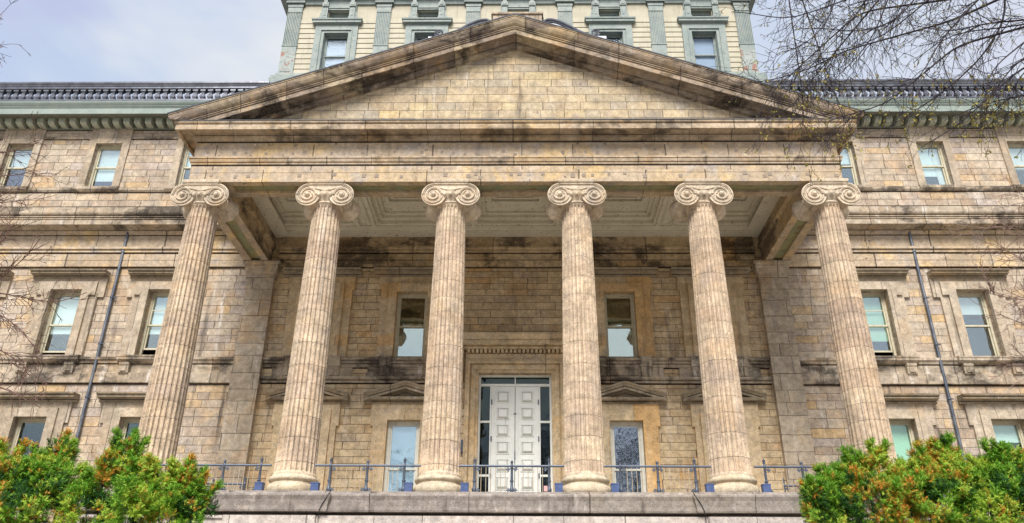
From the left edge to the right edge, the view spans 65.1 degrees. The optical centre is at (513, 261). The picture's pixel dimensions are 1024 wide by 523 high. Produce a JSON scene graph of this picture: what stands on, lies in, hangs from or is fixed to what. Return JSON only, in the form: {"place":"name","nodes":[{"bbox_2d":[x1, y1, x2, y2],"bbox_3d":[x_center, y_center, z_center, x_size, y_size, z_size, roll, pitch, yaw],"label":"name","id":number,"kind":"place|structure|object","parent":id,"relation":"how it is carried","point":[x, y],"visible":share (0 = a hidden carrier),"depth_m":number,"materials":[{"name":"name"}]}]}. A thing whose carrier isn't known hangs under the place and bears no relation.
{"place":"outdoors","nodes":[
{"label":"outdoors","id":0,"kind":"place"},
{"bbox_2d":[0,0,1023,98],"label":"sky","id":1,"kind":"structure","parent":0,"point":[64,40],"materials":[{"name":"white"}]},
{"label":"ground","id":2,"kind":"structure","parent":0,"visible":0},
{"bbox_2d":[0,0,94,423],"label":"tree","id":3,"kind":"object","parent":2,"relation":"on","point":[18,296],"visible":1,"depth_m":19.09,"materials":[{"name":"brown plant"}]},
{"bbox_2d":[0,426,97,522],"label":"shrub","id":4,"kind":"object","parent":2,"relation":"on","point":[45,475],"visible":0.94,"depth_m":7.37,"materials":[{"name":"green plant"}]},
{"bbox_2d":[52,424,225,522],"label":"shrub","id":5,"kind":"object","parent":2,"relation":"on","point":[180,494],"visible":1,"depth_m":7.38,"materials":[{"name":"green plant"}]},
{"bbox_2d":[0,0,1023,522],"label":"courthouse","id":6,"kind":"structure","parent":2,"relation":"on","point":[582,242],"depth_m":32.17,"materials":[{"name":"stone"}]},
{"bbox_2d":[0,269,13,297],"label":"window","id":7,"kind":"structure","parent":6,"relation":"in","point":[4,285],"depth_m":34.75,"materials":[{"name":"stone"}]},
{"bbox_2d":[0,129,46,192],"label":"window","id":8,"kind":"structure","parent":6,"relation":"in","point":[16,136],"depth_m":38.09,"materials":[{"name":"stone"}]},
{"bbox_2d":[0,392,79,494],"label":"window","id":9,"kind":"structure","parent":6,"relation":"in","point":[56,407],"depth_m":32.19,"materials":[{"name":"stone"}]},
{"bbox_2d":[14,269,110,373],"bbox_3d":[-19.267,2.597,33.990,3.280,4.712,0.890,0,-26,1],"label":"window","id":10,"kind":"structure","parent":6,"relation":"in","point":[77,319],"depth_m":34.32,"materials":[{"name":"stone"}]},
{"bbox_2d":[71,230,128,465],"bbox_3d":[-17.244,6.944,31.740,0.240,18.570,0.199,-17,-31,31],"label":"drainpipe","id":11,"kind":"object","parent":6,"relation":"attached to","point":[100,343],"visible":0.83,"depth_m":33.53,"materials":[{"name":"metal"}]},
{"bbox_2d":[73,129,133,192],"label":"window","id":12,"kind":"structure","parent":6,"relation":"in","point":[110,161],"depth_m":37.84,"materials":[{"name":"stone"}]},
{"bbox_2d":[93,392,145,489],"bbox_3d":[-15.049,7.220,31.621,3.400,4.094,0.830,0,-26,1],"label":"window","id":13,"kind":"structure","parent":6,"relation":"in","point":[117,406],"depth_m":32.14,"materials":[{"name":"stone"}]},
{"bbox_2d":[116,269,174,373],"bbox_3d":[-15.017,2.596,33.930,3.280,4.712,0.890,0,-26,1],"label":"window","id":14,"kind":"structure","parent":6,"relation":"in","point":[142,281],"depth_m":34.29,"materials":[{"name":"stone"}]},
{"bbox_2d":[164,136,192,191],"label":"window","id":15,"kind":"structure","parent":6,"relation":"in","point":[178,154],"depth_m":37.55,"materials":[{"name":"stone"}]},
{"bbox_2d":[161,457,271,489],"bbox_3d":[-9.150,6.494,24.409,3.500,1.100,0.143,0,-26,1],"label":"railing","id":16,"kind":"object","parent":6,"relation":"on","point":[240,465],"visible":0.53,"depth_m":24.48,"materials":[{"name":"blue grey iron"},{"name":"blue paint"}]},
{"bbox_2d":[206,476,246,489],"bbox_3d":[-10.211,7.819,27.116,2.310,1.100,0.143,0,-26,1],"label":"railing","id":17,"kind":"object","parent":6,"relation":"on","point":[244,484],"visible":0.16,"depth_m":27.21,"materials":[{"name":"grey metal"}]},
{"bbox_2d":[254,482,264,489],"bbox_3d":[-7.644,6.801,24.103,0.246,0.296,0.246,0,-26,1],"label":"floodlight box","id":18,"kind":"object","parent":6,"relation":"on","point":[259,486],"visible":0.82,"depth_m":24.03,"materials":[{"name":"blue paint"}]},
{"bbox_2d":[310,482,319,490],"bbox_3d":[-5.964,6.800,24.079,0.246,0.296,0.246,0,-26,1],"label":"floodlight box","id":19,"kind":"object","parent":6,"relation":"on","point":[314,486],"visible":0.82,"depth_m":24.00,"materials":[{"name":"blue paint"}]},
{"bbox_2d":[309,0,362,71],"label":"attic window","id":20,"kind":"structure","parent":6,"relation":"in","point":[343,22],"depth_m":43.13,"materials":[{"name":"green paint"}]},
{"bbox_2d":[315,457,420,490],"bbox_3d":[-4.451,6.492,24.343,3.240,1.100,0.143,0,-26,1],"label":"railing","id":21,"kind":"object","parent":6,"relation":"on","point":[367,469],"visible":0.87,"depth_m":24.41,"materials":[{"name":"blue grey iron"},{"name":"blue paint"}]},
{"bbox_2d":[363,380,424,490],"bbox_3d":[-4.361,7.348,31.382,3.300,5.380,0.700,0,-26,1],"label":"window","id":22,"kind":"structure","parent":6,"relation":"in","point":[403,400],"depth_m":31.85,"materials":[{"name":"stone"}]},
{"bbox_2d":[374,267,432,356],"bbox_3d":[-4.326,2.155,33.949,3.360,3.966,0.800,0,-26,1],"label":"window","id":23,"kind":"structure","parent":6,"relation":"in","point":[394,280],"depth_m":34.27,"materials":[{"name":"stone"}]},
{"bbox_2d":[404,482,413,491],"bbox_3d":[-3.145,6.799,24.039,0.246,0.296,0.246,0,-26,1],"label":"floodlight box","id":24,"kind":"object","parent":6,"relation":"on","point":[408,486],"visible":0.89,"depth_m":23.96,"materials":[{"name":"blue paint"}]},
{"bbox_2d":[402,0,452,44],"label":"attic window","id":25,"kind":"structure","parent":6,"relation":"in","point":[426,22],"depth_m":43.12,"materials":[{"name":"green paint"}]},
{"bbox_2d":[460,483,468,491],"bbox_3d":[-1.465,6.798,24.016,0.246,0.296,0.246,0,-26,1],"label":"floodlight box","id":26,"kind":"object","parent":6,"relation":"on","point":[464,487],"visible":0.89,"depth_m":23.91,"materials":[{"name":"blue paint"}]},
{"bbox_2d":[459,458,563,491],"bbox_3d":[-0.051,6.490,24.281,3.200,1.100,0.143,0,-26,1],"label":"railing","id":27,"kind":"object","parent":6,"relation":"on","point":[511,489],"visible":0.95,"depth_m":24.31,"materials":[{"name":"blue grey iron"},{"name":"blue paint"}]},
{"bbox_2d":[476,375,552,491],"bbox_3d":[0.055,7.410,31.730,2.960,6.030,0.180,0,-26,1],"label":"door","id":28,"kind":"structure","parent":6,"relation":"in","point":[514,429],"depth_m":31.98,"materials":[{"name":"white paint"}]},
{"bbox_2d":[500,0,543,20],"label":"attic window","id":29,"kind":"structure","parent":6,"relation":"in","point":[505,6],"depth_m":43.59,"materials":[{"name":"green paint"}]},
{"bbox_2d":[554,483,562,491],"bbox_3d":[1.355,6.798,23.976,0.246,0.296,0.246,0,-26,1],"label":"floodlight box","id":30,"kind":"object","parent":6,"relation":"on","point":[558,487],"visible":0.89,"depth_m":23.88,"materials":[{"name":"blue paint"}]},
{"bbox_2d":[584,0,635,45],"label":"attic window","id":31,"kind":"structure","parent":6,"relation":"in","point":[610,25],"depth_m":42.98,"materials":[{"name":"green paint"}]},
{"bbox_2d":[610,483,618,491],"bbox_3d":[3.035,6.797,23.952,0.246,0.296,0.246,0,-26,1],"label":"floodlight box","id":32,"kind":"object","parent":6,"relation":"on","point":[614,487],"visible":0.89,"depth_m":23.86,"materials":[{"name":"blue paint"}]},
{"bbox_2d":[594,267,657,356],"bbox_3d":[4.493,2.152,33.824,3.360,3.966,0.800,0,-26,1],"label":"window","id":33,"kind":"structure","parent":6,"relation":"in","point":[636,280],"depth_m":34.07,"materials":[{"name":"stone"}]},
{"bbox_2d":[601,381,666,491],"bbox_3d":[4.458,7.345,31.257,3.300,5.380,0.700,0,-26,1],"label":"window","id":34,"kind":"structure","parent":6,"relation":"in","point":[633,404],"depth_m":31.78,"materials":[{"name":"stone"}]},
{"bbox_2d":[604,458,710,492],"bbox_3d":[4.369,6.489,24.218,3.240,1.100,0.143,0,-26,1],"label":"railing","id":35,"kind":"object","parent":6,"relation":"on","point":[657,470],"visible":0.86,"depth_m":24.28,"materials":[{"name":"blue grey iron"},{"name":"blue paint"}]},
{"bbox_2d":[692,490,706,522],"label":"drain cable","id":36,"kind":"object","parent":6,"relation":"attached to","point":[701,505],"visible":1,"depth_m":23.18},
{"bbox_2d":[677,0,730,70],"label":"attic window","id":37,"kind":"structure","parent":6,"relation":"in","point":[704,52],"depth_m":42.80,"materials":[{"name":"green paint"}]},
{"bbox_2d":[704,483,714,491],"bbox_3d":[5.854,6.796,23.912,0.246,0.296,0.246,0,-26,1],"label":"floodlight box","id":38,"kind":"object","parent":6,"relation":"on","point":[709,487],"visible":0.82,"depth_m":23.82,"materials":[{"name":"blue paint"}]},
{"bbox_2d":[760,484,771,491],"bbox_3d":[7.534,6.795,23.888,0.246,0.296,0.246,0,-26,1],"label":"floodlight box","id":39,"kind":"object","parent":6,"relation":"on","point":[765,487],"visible":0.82,"depth_m":23.80,"materials":[{"name":"blue paint"}]},
{"bbox_2d":[782,478,800,491],"bbox_3d":[10.187,7.812,26.828,2.310,1.100,0.143,0,-26,1],"label":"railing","id":40,"kind":"object","parent":6,"relation":"on","point":[783,482],"visible":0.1,"depth_m":26.93,"materials":[{"name":"grey metal"}]},
{"bbox_2d":[754,458,839,491],"bbox_3d":[9.038,6.487,24.152,3.500,1.100,0.143,0,-26,1],"label":"railing","id":41,"kind":"object","parent":6,"relation":"on","point":[764,467],"visible":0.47,"depth_m":24.25,"materials":[{"name":"blue metal"}]},
{"bbox_2d":[840,128,872,190],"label":"window","id":42,"kind":"structure","parent":6,"relation":"in","point":[847,158],"depth_m":37.14,"materials":[{"name":"stone"}]},
{"bbox_2d":[856,269,919,375],"bbox_3d":[15.180,2.585,33.504,3.280,4.712,0.890,0,-26,1],"label":"window","id":43,"kind":"structure","parent":6,"relation":"in","point":[891,281],"depth_m":33.87,"materials":[{"name":"stone"}]},
{"bbox_2d":[883,394,939,461],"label":"window","id":44,"kind":"structure","parent":6,"relation":"in","point":[918,408],"depth_m":31.72,"materials":[{"name":"stone"}]},
{"bbox_2d":[905,127,965,190],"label":"window","id":45,"kind":"structure","parent":6,"relation":"in","point":[925,165],"depth_m":37.26,"materials":[{"name":"stone"}]},
{"bbox_2d":[908,231,978,514],"bbox_3d":[17.413,6.932,31.250,0.240,18.570,0.199,-17,-31,31],"label":"drainpipe","id":46,"kind":"object","parent":6,"relation":"attached to","point":[936,344],"visible":0.84,"depth_m":32.91,"materials":[{"name":"metal"}]},
{"bbox_2d":[926,269,1023,375],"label":"window","id":47,"kind":"structure","parent":6,"relation":"in","point":[944,284],"depth_m":33.71,"materials":[{"name":"stone"}]},
{"bbox_2d":[956,394,1023,454],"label":"window","id":48,"kind":"structure","parent":6,"relation":"in","point":[980,409],"depth_m":31.71,"materials":[{"name":"stone"}]},
{"bbox_2d":[994,126,1023,190],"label":"window","id":49,"kind":"structure","parent":6,"relation":"in","point":[1008,151],"depth_m":37.45,"materials":[{"name":"stone"}]},
{"bbox_2d":[707,0,1023,184],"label":"tree","id":50,"kind":"object","parent":2,"relation":"on","point":[985,102],"visible":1,"depth_m":15.29,"materials":[{"name":"brown plant"}]},
{"bbox_2d":[796,435,958,522],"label":"shrub","id":51,"kind":"object","parent":2,"relation":"on","point":[845,489],"visible":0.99,"depth_m":7.25,"materials":[{"name":"green plant"}]},
{"bbox_2d":[906,430,1023,522],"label":"shrub","id":52,"kind":"object","parent":2,"relation":"on","point":[990,482],"visible":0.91,"depth_m":7.32,"materials":[{"name":"green plant"}]},
{"bbox_2d":[948,176,1023,397],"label":"tree","id":53,"kind":"object","parent":2,"relation":"on","point":[990,284],"visible":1,"depth_m":18.75,"materials":[{"name":"brown plant"}]}
]}

